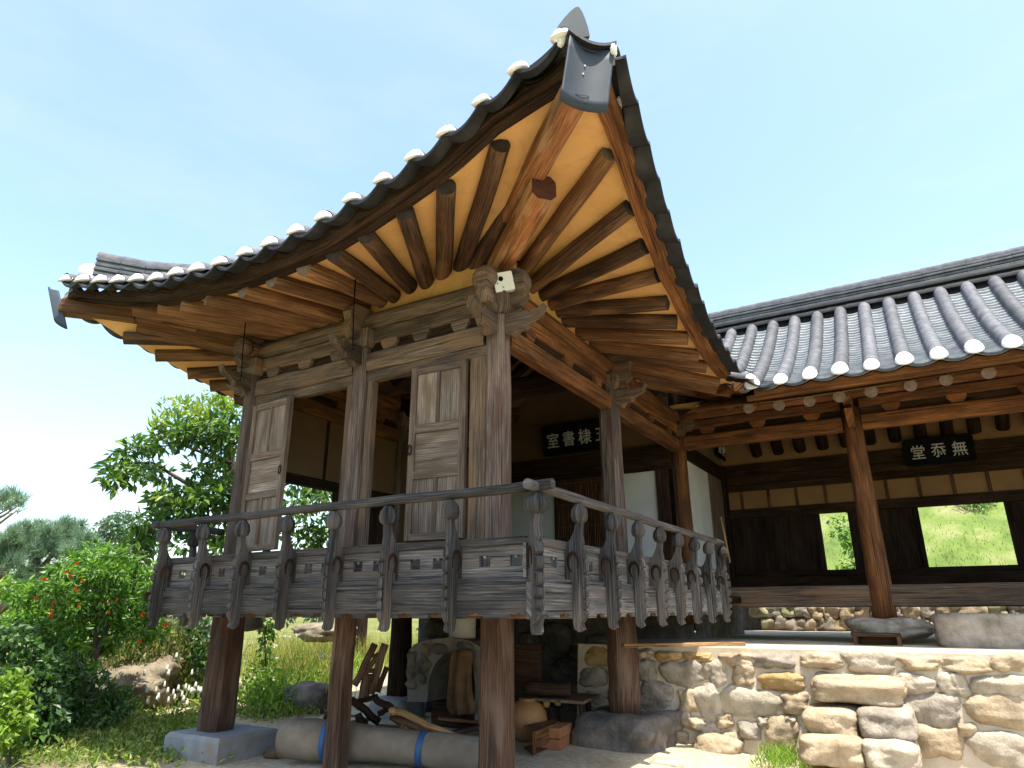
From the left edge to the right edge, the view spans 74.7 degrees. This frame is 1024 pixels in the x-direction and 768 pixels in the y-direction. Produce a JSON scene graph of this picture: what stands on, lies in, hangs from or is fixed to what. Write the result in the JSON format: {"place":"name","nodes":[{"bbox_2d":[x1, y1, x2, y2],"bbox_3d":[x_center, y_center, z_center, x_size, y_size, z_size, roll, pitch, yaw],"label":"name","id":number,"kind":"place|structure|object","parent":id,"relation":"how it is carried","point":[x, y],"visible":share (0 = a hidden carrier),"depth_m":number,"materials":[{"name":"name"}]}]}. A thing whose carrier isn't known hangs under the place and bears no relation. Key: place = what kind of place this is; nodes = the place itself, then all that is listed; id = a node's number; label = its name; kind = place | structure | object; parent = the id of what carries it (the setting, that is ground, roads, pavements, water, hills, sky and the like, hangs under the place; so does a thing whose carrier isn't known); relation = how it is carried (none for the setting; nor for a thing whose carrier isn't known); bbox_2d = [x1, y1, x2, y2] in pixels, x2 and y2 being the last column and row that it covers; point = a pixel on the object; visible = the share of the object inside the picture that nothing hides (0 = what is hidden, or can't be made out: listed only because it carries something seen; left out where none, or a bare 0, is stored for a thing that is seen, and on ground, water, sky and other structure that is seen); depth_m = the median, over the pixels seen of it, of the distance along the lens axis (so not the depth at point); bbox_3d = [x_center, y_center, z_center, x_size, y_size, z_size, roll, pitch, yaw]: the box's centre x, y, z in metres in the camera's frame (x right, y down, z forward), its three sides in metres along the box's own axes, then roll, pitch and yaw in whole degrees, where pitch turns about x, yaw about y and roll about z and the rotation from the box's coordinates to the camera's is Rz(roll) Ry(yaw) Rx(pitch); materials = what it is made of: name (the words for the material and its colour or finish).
{"place":"outdoors","nodes":[
{"label":"outdoors","id":0,"kind":"place"},
{"bbox_2d":[0,615,836,767],"bbox_3d":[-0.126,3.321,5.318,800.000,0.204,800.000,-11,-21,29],"label":"ground","id":1,"kind":"structure","parent":0,"point":[571,756],"depth_m":6.92,"materials":[{"name":"soil"}]},
{"bbox_2d":[0,482,36,523],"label":"pine tree","id":2,"kind":"object","parent":1,"relation":"on","point":[6,503],"visible":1,"depth_m":13.41,"materials":[{"name":"green plant"}]},
{"bbox_2d":[0,667,38,763],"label":"shrub","id":3,"kind":"object","parent":1,"relation":"on","point":[13,728],"visible":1,"depth_m":6.56,"materials":[{"name":"green plant"}]},
{"bbox_2d":[0,620,79,754],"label":"shrub","id":4,"kind":"object","parent":1,"relation":"on","point":[25,649],"visible":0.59,"depth_m":7.23,"materials":[{"name":"green plant"}]},
{"bbox_2d":[0,511,105,614],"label":"pine tree","id":5,"kind":"object","parent":1,"relation":"on","point":[17,545],"visible":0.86,"depth_m":15.04,"materials":[{"name":"green plant"}]},
{"bbox_2d":[0,532,110,565],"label":"tree","id":6,"kind":"object","parent":1,"relation":"on","point":[85,540],"visible":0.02,"depth_m":32.70,"materials":[{"name":"green plant"}]},
{"bbox_2d":[0,618,138,732],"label":"shrub","id":7,"kind":"object","parent":1,"relation":"on","point":[89,712],"visible":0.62,"depth_m":8.00,"materials":[{"name":"green plant"}]},
{"bbox_2d":[0,558,156,629],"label":"thicket","id":8,"kind":"object","parent":1,"relation":"on","point":[4,581],"visible":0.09,"depth_m":16.45,"materials":[{"name":"green plant"}]},
{"bbox_2d":[0,538,173,725],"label":"pomegranate bush","id":9,"kind":"object","parent":1,"relation":"on","point":[56,610],"visible":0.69,"depth_m":8.74,"materials":[{"name":"green plant"}]},
{"bbox_2d":[92,510,168,605],"bbox_3d":[-22.491,10.305,39.183,3.956,6.162,4.046,3,-19,-8],"label":"tree","id":10,"kind":"object","parent":1,"relation":"on","point":[107,523],"visible":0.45,"depth_m":38.72,"materials":[{"name":"green plant"}]},
{"bbox_2d":[95,620,211,710],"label":"earth bank","id":11,"kind":"structure","parent":1,"relation":"on","point":[125,674],"depth_m":9.88,"materials":[{"name":"beige soil"}]},
{"bbox_2d":[184,619,211,673],"bbox_3d":[-4.886,4.163,10.658,0.801,0.829,0.824,17,-25,-42],"label":"shrub","id":12,"kind":"object","parent":11,"relation":"on","point":[200,659],"visible":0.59,"depth_m":10.44,"materials":[{"name":"green plant"}]},
{"bbox_2d":[88,389,331,631],"bbox_3d":[-5.066,2.178,12.098,4.346,4.314,2.275,6,-19,-16],"label":"broadleaf tree","id":13,"kind":"object","parent":11,"relation":"on","point":[219,434],"visible":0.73,"depth_m":11.63,"materials":[{"name":"green plant"}]},
{"bbox_2d":[128,653,201,705],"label":"white flowers","id":14,"kind":"object","parent":1,"relation":"on","point":[191,689],"visible":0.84,"depth_m":9.64,"materials":[{"name":"white plant"}]},
{"bbox_2d":[99,669,248,728],"bbox_3d":[-8.292,6.560,15.692,3.001,0.635,17.116,9,-21,-25],"label":"ground cover","id":15,"kind":"object","parent":1,"relation":"on","point":[192,698],"visible":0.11,"depth_m":9.68,"materials":[{"name":"green plant"}]},
{"bbox_2d":[89,610,265,704],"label":"dry stems","id":16,"kind":"object","parent":1,"relation":"on","point":[127,650],"visible":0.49,"depth_m":10.28,"materials":[{"name":"plant"}]},
{"bbox_2d":[0,700,357,767],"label":"creeping weeds","id":17,"kind":"object","parent":1,"relation":"on","point":[95,739],"visible":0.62,"depth_m":7.17,"materials":[{"name":"green plant"}]},
{"bbox_2d":[163,723,277,765],"bbox_3d":[-3.038,3.887,7.001,0.860,0.500,0.760,-11,-21,29],"label":"concrete base","id":18,"kind":"object","parent":1,"relation":"on","point":[242,741],"visible":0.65,"depth_m":6.78,"materials":[{"name":"grey concrete"}]},
{"bbox_2d":[149,566,322,627],"bbox_3d":[-8.484,7.044,21.465,6.051,2.614,3.780,8,-20,-24],"label":"tree","id":19,"kind":"object","parent":1,"relation":"on","point":[202,619],"visible":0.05,"depth_m":21.76,"materials":[{"name":"green plant"}]},
{"bbox_2d":[263,747,280,758],"bbox_3d":[-1.859,3.732,6.760,1.298,0.120,0.200,-2,-19,7],"label":"stone","id":20,"kind":"object","parent":1,"relation":"on","point":[269,752],"visible":0.26,"depth_m":6.76,"materials":[{"name":"grey stone"}]},
{"bbox_2d":[282,681,328,713],"bbox_3d":[-3.038,4.756,10.119,0.883,0.490,0.776,-11,-21,29],"label":"field stone","id":21,"kind":"object","parent":1,"relation":"on","point":[309,693],"visible":0.53,"depth_m":9.82,"materials":[{"name":"grey stone"}]},
{"bbox_2d":[238,653,388,713],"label":"green weeds","id":22,"kind":"object","parent":1,"relation":"on","point":[355,665],"visible":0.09,"depth_m":11.67,"materials":[{"name":"green plant"}]},
{"bbox_2d":[291,622,357,642],"bbox_3d":[-4.193,5.527,14.954,1.731,0.445,1.278,-11,-21,29],"label":"boulder","id":23,"kind":"object","parent":1,"relation":"on","point":[313,631],"visible":0.58,"depth_m":14.47,"materials":[{"name":"beige stone"}]},
{"bbox_2d":[237,640,416,722],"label":"leafy weeds","id":24,"kind":"object","parent":1,"relation":"on","point":[267,692],"visible":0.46,"depth_m":10.26,"materials":[{"name":"green plant"}]},
{"bbox_2d":[255,618,281,668],"bbox_3d":[-4.550,4.710,12.332,0.560,0.962,0.528,-11,-21,29],"label":"climbing plant","id":25,"kind":"object","parent":24,"relation":"on","point":[270,634],"visible":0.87,"depth_m":12.27,"materials":[{"name":"green plant"}]},
{"bbox_2d":[240,624,417,708],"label":"tall weeds","id":26,"kind":"object","parent":1,"relation":"on","point":[295,645],"visible":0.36,"depth_m":14.90,"materials":[{"name":"green plant"}]},
{"bbox_2d":[253,627,417,682],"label":"daisies","id":27,"kind":"object","parent":1,"relation":"on","point":[320,654],"visible":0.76,"depth_m":11.17,"materials":[{"name":"white plant"}]},
{"bbox_2d":[318,491,367,656],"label":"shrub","id":28,"kind":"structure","parent":1,"relation":"on","point":[362,624],"depth_m":18.57,"materials":[{"name":"plant"}]},
{"bbox_2d":[323,666,393,725],"bbox_3d":[-1.611,3.291,7.040,0.757,0.606,0.114,3,-19,-9],"label":"carrying frame","id":29,"kind":"object","parent":1,"relation":"on","point":[364,709],"visible":0.8,"depth_m":7.03,"materials":[{"name":"brown wood"}]},
{"bbox_2d":[352,642,388,698],"bbox_3d":[-1.591,3.215,7.518,0.389,0.600,0.128,2,-19,-6],"label":"carrying frame","id":30,"kind":"object","parent":1,"relation":"on","point":[367,680],"visible":0.98,"depth_m":7.49,"materials":[{"name":"brown wood"}]},
{"bbox_2d":[275,718,478,767],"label":"rolled mat","id":31,"kind":"object","parent":1,"relation":"on","point":[303,739],"visible":0.77,"depth_m":6.33,"materials":[{"name":"grey fabric"}]},
{"bbox_2d":[388,707,456,733],"bbox_3d":[-0.798,3.383,6.612,1.075,0.320,0.181,-12,-22,31],"label":"threshing flail","id":32,"kind":"object","parent":31,"relation":"on","point":[403,718],"visible":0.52,"depth_m":6.69,"materials":[{"name":"wood"}]},
{"bbox_2d":[378,724,400,727],"bbox_3d":[-1.116,3.820,7.282,1.391,0.132,0.496,-14,-23,35],"label":"curved plank","id":33,"kind":"object","parent":1,"relation":"on","point":[393,726],"visible":0.06,"depth_m":7.61,"materials":[{"name":"beige wood"}]},
{"bbox_2d":[368,695,424,720],"bbox_3d":[-1.620,4.589,9.475,0.639,0.374,0.640,-11,-21,29],"label":"base stone","id":34,"kind":"object","parent":1,"relation":"on","point":[417,708],"visible":0.31,"depth_m":9.29,"materials":[{"name":"stone"}]},
{"bbox_2d":[48,7,746,767],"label":"wooden pavilion","id":35,"kind":"structure","parent":1,"relation":"on","point":[408,433],"depth_m":6.79,"materials":[{"name":"brown wood"}]},
{"bbox_2d":[237,322,245,382],"bbox_3d":[-3.037,-0.432,7.638,0.124,0.897,0.018,-11,-21,29],"label":"hanging hook","id":36,"kind":"object","parent":35,"relation":"hanging from","point":[240,378],"visible":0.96,"depth_m":7.58,"materials":[{"name":"black paint"}]},
{"bbox_2d":[348,279,356,352],"bbox_3d":[-1.615,-0.724,6.931,0.115,0.855,0.018,-11,-21,29],"label":"hanging hook","id":37,"kind":"object","parent":35,"relation":"hanging from","point":[352,347],"visible":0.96,"depth_m":6.88,"materials":[{"name":"black paint"}]},
{"bbox_2d":[328,491,393,544],"bbox_3d":[-2.115,2.076,9.483,0.040,0.950,1.240,-11,-21,29],"label":"window leaf","id":38,"kind":"structure","parent":35,"relation":"in","point":[375,527],"depth_m":9.69,"materials":[{"name":"brown wood"}]},
{"bbox_2d":[407,625,410,661],"bbox_3d":[-1.399,3.815,9.326,0.036,0.870,0.326,11,-22,-31],"label":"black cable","id":39,"kind":"object","parent":35,"relation":"hanging from","point":[409,638],"visible":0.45,"depth_m":9.46,"materials":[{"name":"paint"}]},
{"bbox_2d":[495,271,514,292],"bbox_3d":[-0.089,-0.970,6.628,0.224,0.241,0.258,2,-19,-5],"label":"security camera","id":40,"kind":"object","parent":35,"relation":"attached to","point":[505,281],"visible":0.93,"depth_m":6.52,"materials":[{"name":"white plastic"}]},
{"bbox_2d":[511,491,554,567],"bbox_3d":[0.288,2.800,12.120,1.203,1.990,0.030,-11,-21,29],"label":"paper door","id":41,"kind":"structure","parent":35,"relation":"in","point":[520,519],"depth_m":12.20,"materials":[{"name":"white paper"}]},
{"bbox_2d":[541,418,599,456],"bbox_3d":[1.161,0.953,11.978,1.391,0.544,0.138,-11,-21,29],"label":"signboard","id":42,"kind":"object","parent":35,"relation":"attached to","point":[572,437],"visible":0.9,"depth_m":12.02,"materials":[{"name":"black paint"}]},
{"bbox_2d":[558,476,603,546],"bbox_3d":[1.348,2.598,11.524,1.263,1.990,0.030,-11,-21,29],"label":"lattice door","id":43,"kind":"structure","parent":35,"relation":"in","point":[599,476],"depth_m":11.73,"materials":[{"name":"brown wood"}]},
{"bbox_2d":[624,471,658,556],"bbox_3d":[2.158,2.340,11.103,0.621,2.210,0.030,-11,-21,29],"label":"paper door","id":44,"kind":"structure","parent":35,"relation":"in","point":[640,487],"depth_m":11.20,"materials":[{"name":"white paper"}]},
{"bbox_2d":[0,704,812,767],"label":"short grass","id":45,"kind":"structure","parent":1,"relation":"on","point":[789,756],"depth_m":6.66,"materials":[{"name":"green plant"}]},
{"bbox_2d":[438,717,478,723],"bbox_3d":[-0.613,4.033,8.046,0.543,0.093,0.044,3,-19,-9],"label":"wood scrap","id":46,"kind":"object","parent":1,"relation":"on","point":[458,720],"visible":0.79,"depth_m":8.03,"materials":[{"name":"brown wood"}]},
{"bbox_2d":[451,725,478,733],"bbox_3d":[-0.530,3.968,7.694,0.383,0.085,0.092,7,-20,-20],"label":"wood scrap","id":47,"kind":"object","parent":1,"relation":"on","point":[467,729],"visible":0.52,"depth_m":7.67,"materials":[{"name":"brown wood"}]},
{"bbox_2d":[405,637,541,728],"bbox_3d":[-0.505,3.747,8.282,1.658,1.173,0.621,-11,-21,29],"label":"stone furnace","id":48,"kind":"object","parent":1,"relation":"on","point":[427,669],"visible":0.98,"depth_m":8.37,"materials":[{"name":"grey stone"}]},
{"bbox_2d":[446,650,476,714],"bbox_3d":[-0.601,3.506,7.904,0.351,0.697,0.227,-11,-21,29],"label":"burlap sack","id":49,"kind":"object","parent":48,"relation":"hanging from","point":[460,700],"visible":1,"depth_m":7.87,"materials":[{"name":"brown fabric"}]},
{"bbox_2d":[449,618,475,638],"bbox_3d":[-0.630,2.977,8.570,0.335,0.500,0.340,-11,-21,29],"label":"flue pipe","id":50,"kind":"object","parent":48,"relation":"on","point":[465,628],"visible":0.29,"depth_m":8.39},
{"bbox_2d":[514,697,546,741],"bbox_3d":[0.177,3.877,7.759,0.470,0.450,0.470,-11,-21,29],"label":"earthen jar","id":51,"kind":"object","parent":1,"relation":"on","point":[530,710],"visible":0.8,"depth_m":7.60,"materials":[{"name":"brown ceramic"}]},
{"bbox_2d":[523,718,559,754],"bbox_3d":[0.340,3.848,7.356,0.313,0.210,0.987,-11,-21,29],"label":"open crate","id":52,"kind":"object","parent":1,"relation":"on","point":[540,733],"visible":0.72,"depth_m":7.15,"materials":[{"name":"orange wood"}]},
{"bbox_2d":[544,707,548,719],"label":"wooden block","id":53,"kind":"structure","parent":1,"relation":"on","point":[547,711],"depth_m":7.92,"materials":[{"name":"brown wood"}]},
{"bbox_2d":[542,702,549,707],"bbox_3d":[0.407,3.787,7.978,0.098,0.100,0.100,-11,-21,29],"label":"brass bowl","id":54,"kind":"object","parent":53,"relation":"on","point":[546,704],"visible":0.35,"depth_m":7.94,"materials":[{"name":"gold metal"}]},
{"bbox_2d":[541,738,562,749],"bbox_3d":[0.430,3.887,7.255,0.220,0.100,0.105,-8,-20,21],"label":"brick","id":55,"kind":"object","parent":1,"relation":"on","point":[554,744],"visible":0.77,"depth_m":7.20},
{"bbox_2d":[549,727,562,738],"bbox_3d":[0.430,3.785,7.290,0.220,0.100,0.105,-8,-20,21],"label":"brick","id":56,"kind":"object","parent":55,"relation":"on","point":[555,732],"visible":0.65,"depth_m":7.23,"materials":[{"name":"brown brick"}]},
{"bbox_2d":[556,706,560,721],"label":"wooden block","id":57,"kind":"structure","parent":1,"relation":"on","point":[558,715],"depth_m":8.06,"materials":[{"name":"brown wood"}]},
{"bbox_2d":[523,693,598,719],"bbox_3d":[0.585,3.971,7.962,0.912,0.500,0.746,-11,-21,29],"label":"plank bench","id":58,"kind":"object","parent":1,"relation":"on","point":[583,700],"visible":0.26,"depth_m":7.79,"materials":[{"name":"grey wood"}]},
{"bbox_2d":[525,680,571,696],"bbox_3d":[0.426,3.581,7.885,0.561,0.182,0.174,-2,-19,6],"label":"log","id":59,"kind":"object","parent":58,"relation":"on","point":[549,689],"visible":1,"depth_m":7.83,"materials":[{"name":"brown wood"}]},
{"bbox_2d":[563,737,565,747],"bbox_3d":[0.474,3.921,7.356,0.220,0.100,0.105,-8,-20,21],"label":"brick","id":60,"kind":"object","parent":1,"relation":"on","point":[564,742],"visible":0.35,"depth_m":7.31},
{"bbox_2d":[553,725,565,736],"bbox_3d":[0.474,3.819,7.390,0.220,0.100,0.105,-8,-20,21],"label":"brick","id":61,"kind":"object","parent":60,"relation":"on","point":[564,731],"visible":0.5,"depth_m":7.36,"materials":[{"name":"brown brick"}]},
{"bbox_2d":[565,735,569,746],"bbox_3d":[0.518,3.955,7.457,0.220,0.100,0.105,-8,-20,21],"label":"brick","id":62,"kind":"object","parent":1,"relation":"on","point":[567,740],"visible":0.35,"depth_m":7.41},
{"bbox_2d":[558,724,568,735],"bbox_3d":[0.518,3.852,7.491,0.220,0.100,0.105,-8,-20,21],"label":"brick","id":63,"kind":"object","parent":62,"relation":"on","point":[567,729],"visible":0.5,"depth_m":7.45,"materials":[{"name":"brown brick"}]},
{"bbox_2d":[418,607,744,711],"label":"foundation wall","id":64,"kind":"structure","parent":1,"relation":"on","point":[557,638],"depth_m":10.46,"materials":[{"name":"stone"}]},
{"bbox_2d":[570,705,681,753],"bbox_3d":[1.286,3.991,7.626,1.103,0.518,1.056,-11,-21,29],"label":"base stone","id":65,"kind":"object","parent":1,"relation":"on","point":[645,732],"visible":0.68,"depth_m":7.30,"materials":[{"name":"grey stone"}]},
{"bbox_2d":[649,756,687,767],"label":"field stone","id":66,"kind":"object","parent":1,"relation":"on","point":[671,762],"visible":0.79,"depth_m":6.69,"materials":[{"name":"beige stone"}]},
{"bbox_2d":[692,732,744,754],"bbox_3d":[2.299,4.078,7.517,0.591,0.319,0.480,-11,-21,29],"label":"field stone","id":67,"kind":"object","parent":1,"relation":"on","point":[715,742],"visible":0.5,"depth_m":7.38,"materials":[{"name":"beige stone"}]},
{"bbox_2d":[577,642,1023,767],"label":"retaining wall","id":68,"kind":"structure","parent":1,"relation":"on","point":[967,707],"depth_m":7.28,"materials":[{"name":"beige stone"}]},
{"bbox_2d":[798,732,865,767],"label":"stone step","id":69,"kind":"object","parent":1,"relation":"on","point":[834,750],"visible":0.75,"depth_m":6.20,"materials":[{"name":"beige stone"}]},
{"bbox_2d":[801,702,861,735],"bbox_3d":[3.267,3.398,6.798,0.558,0.282,0.865,-11,-21,29],"label":"stone step","id":70,"kind":"object","parent":69,"relation":"on","point":[831,717],"visible":0.75,"depth_m":6.50,"materials":[{"name":"beige stone"}]},
{"bbox_2d":[862,738,922,767],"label":"stone step","id":71,"kind":"object","parent":1,"relation":"on","point":[887,753],"visible":0.76,"depth_m":5.99,"materials":[{"name":"beige stone"}]},
{"bbox_2d":[856,704,918,742],"bbox_3d":[3.669,3.296,6.565,0.533,0.296,0.830,-11,-21,29],"label":"stone step","id":72,"kind":"object","parent":71,"relation":"on","point":[881,722],"visible":0.88,"depth_m":6.29,"materials":[{"name":"beige stone"}]},
{"bbox_2d":[810,674,906,706],"bbox_3d":[3.584,3.162,6.969,0.911,0.256,0.857,-11,-21,29],"label":"stone step","id":73,"kind":"object","parent":72,"relation":"on","point":[882,690],"visible":0.97,"depth_m":6.67,"materials":[{"name":"beige stone"}]},
{"bbox_2d":[0,0,1023,601],"label":"sky","id":74,"kind":"structure","parent":0,"point":[798,146],"materials":[{"name":"blue"}]},
{"bbox_2d":[571,630,1023,652],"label":"terrace","id":75,"kind":"structure","parent":0,"point":[808,639],"depth_m":9.63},
{"bbox_2d":[621,642,745,647],"bbox_3d":[1.947,2.953,7.606,1.455,0.040,0.120,3,-19,-10],"label":"plank","id":76,"kind":"object","parent":75,"relation":"on","point":[689,644],"visible":1,"depth_m":7.55,"materials":[{"name":"wood"}]},
{"bbox_2d":[720,517,730,562],"bbox_3d":[3.123,2.275,9.827,0.030,0.668,0.163,4,-19,-11],"label":"bamboo pole","id":77,"kind":"object","parent":75,"relation":"on","point":[725,539],"visible":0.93,"depth_m":9.82,"materials":[{"name":"wood"}]},
{"bbox_2d":[667,246,1023,630],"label":"tiled hall","id":78,"kind":"structure","parent":75,"relation":"on","point":[845,390],"depth_m":11.00,"materials":[{"name":"wood"}]},
{"bbox_2d":[687,461,715,568],"bbox_3d":[3.254,2.436,11.617,0.030,2.070,1.539,-11,-21,29],"label":"paper door","id":79,"kind":"structure","parent":78,"relation":"in","point":[698,478],"depth_m":11.79,"materials":[{"name":"white paper"}]},
{"bbox_2d":[707,473,731,586],"bbox_3d":[3.919,2.789,12.669,0.040,2.070,1.047,-11,-21,29],"label":"board door","id":80,"kind":"structure","parent":78,"relation":"in","point":[715,489],"depth_m":12.66,"materials":[{"name":"brown wood"}]},
{"bbox_2d":[715,446,725,460],"bbox_3d":[4.331,1.380,13.667,0.105,0.388,1.234,-11,-21,29],"label":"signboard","id":81,"kind":"object","parent":78,"relation":"attached to","point":[719,452],"visible":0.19,"depth_m":13.35,"materials":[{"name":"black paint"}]},
{"bbox_2d":[902,433,976,466],"bbox_3d":[7.390,1.148,11.629,1.049,0.465,0.126,-11,-21,29],"label":"signboard","id":82,"kind":"object","parent":78,"relation":"attached to","point":[955,448],"visible":1,"depth_m":11.61,"materials":[{"name":"black paint"}]},
{"bbox_2d":[852,632,902,645],"bbox_3d":[4.696,3.277,8.629,0.544,0.150,0.200,-11,-21,29],"label":"wooden footstool","id":83,"kind":"object","parent":75,"relation":"on","point":[869,638],"visible":0.96,"depth_m":8.64,"materials":[{"name":"brown wood"}]},
{"bbox_2d":[742,606,1023,631],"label":"retaining wall","id":84,"kind":"structure","parent":75,"relation":"on","point":[802,618],"depth_m":14.10,"materials":[{"name":"beige stone"}]},
{"bbox_2d":[844,616,934,641],"bbox_3d":[5.090,3.296,9.047,1.100,0.326,0.656,-11,-21,29],"label":"base stone","id":85,"kind":"object","parent":75,"relation":"on","point":[908,628],"visible":0.74,"depth_m":8.81,"materials":[{"name":"grey stone"}]},
{"bbox_2d":[929,612,1023,648],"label":"stepping stone","id":86,"kind":"object","parent":75,"relation":"on","point":[982,630],"visible":0.88,"depth_m":7.95,"materials":[{"name":"grey stone"}]},
{"bbox_2d":[820,502,1017,569],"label":"hillside","id":87,"kind":"structure","parent":0,"point":[954,513],"depth_m":15.97,"materials":[{"name":"green plant"}]},
{"bbox_2d":[825,512,855,569],"bbox_3d":[7.702,3.771,14.708,1.538,2.224,1.048,-11,-21,29],"label":"shrub","id":88,"kind":"object","parent":87,"relation":"on","point":[845,538],"visible":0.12,"depth_m":14.88,"materials":[{"name":"green plant"}]},
{"bbox_2d":[957,503,997,510],"bbox_3d":[11.741,2.908,16.993,0.970,0.829,0.971,10,-21,-27],"label":"shrub","id":89,"kind":"object","parent":87,"relation":"on","point":[982,508],"visible":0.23,"depth_m":16.82,"materials":[{"name":"green plant"}]},
{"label":"brick","id":90,"kind":"object","parent":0,"visible":0},
{"bbox_2d":[559,722,571,733],"bbox_3d":[0.563,3.886,7.592,0.220,0.100,0.105,-8,-20,21],"label":"brick","id":91,"kind":"object","parent":90,"relation":"on","point":[570,725],"visible":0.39,"depth_m":7.55,"materials":[{"name":"brown brick"}]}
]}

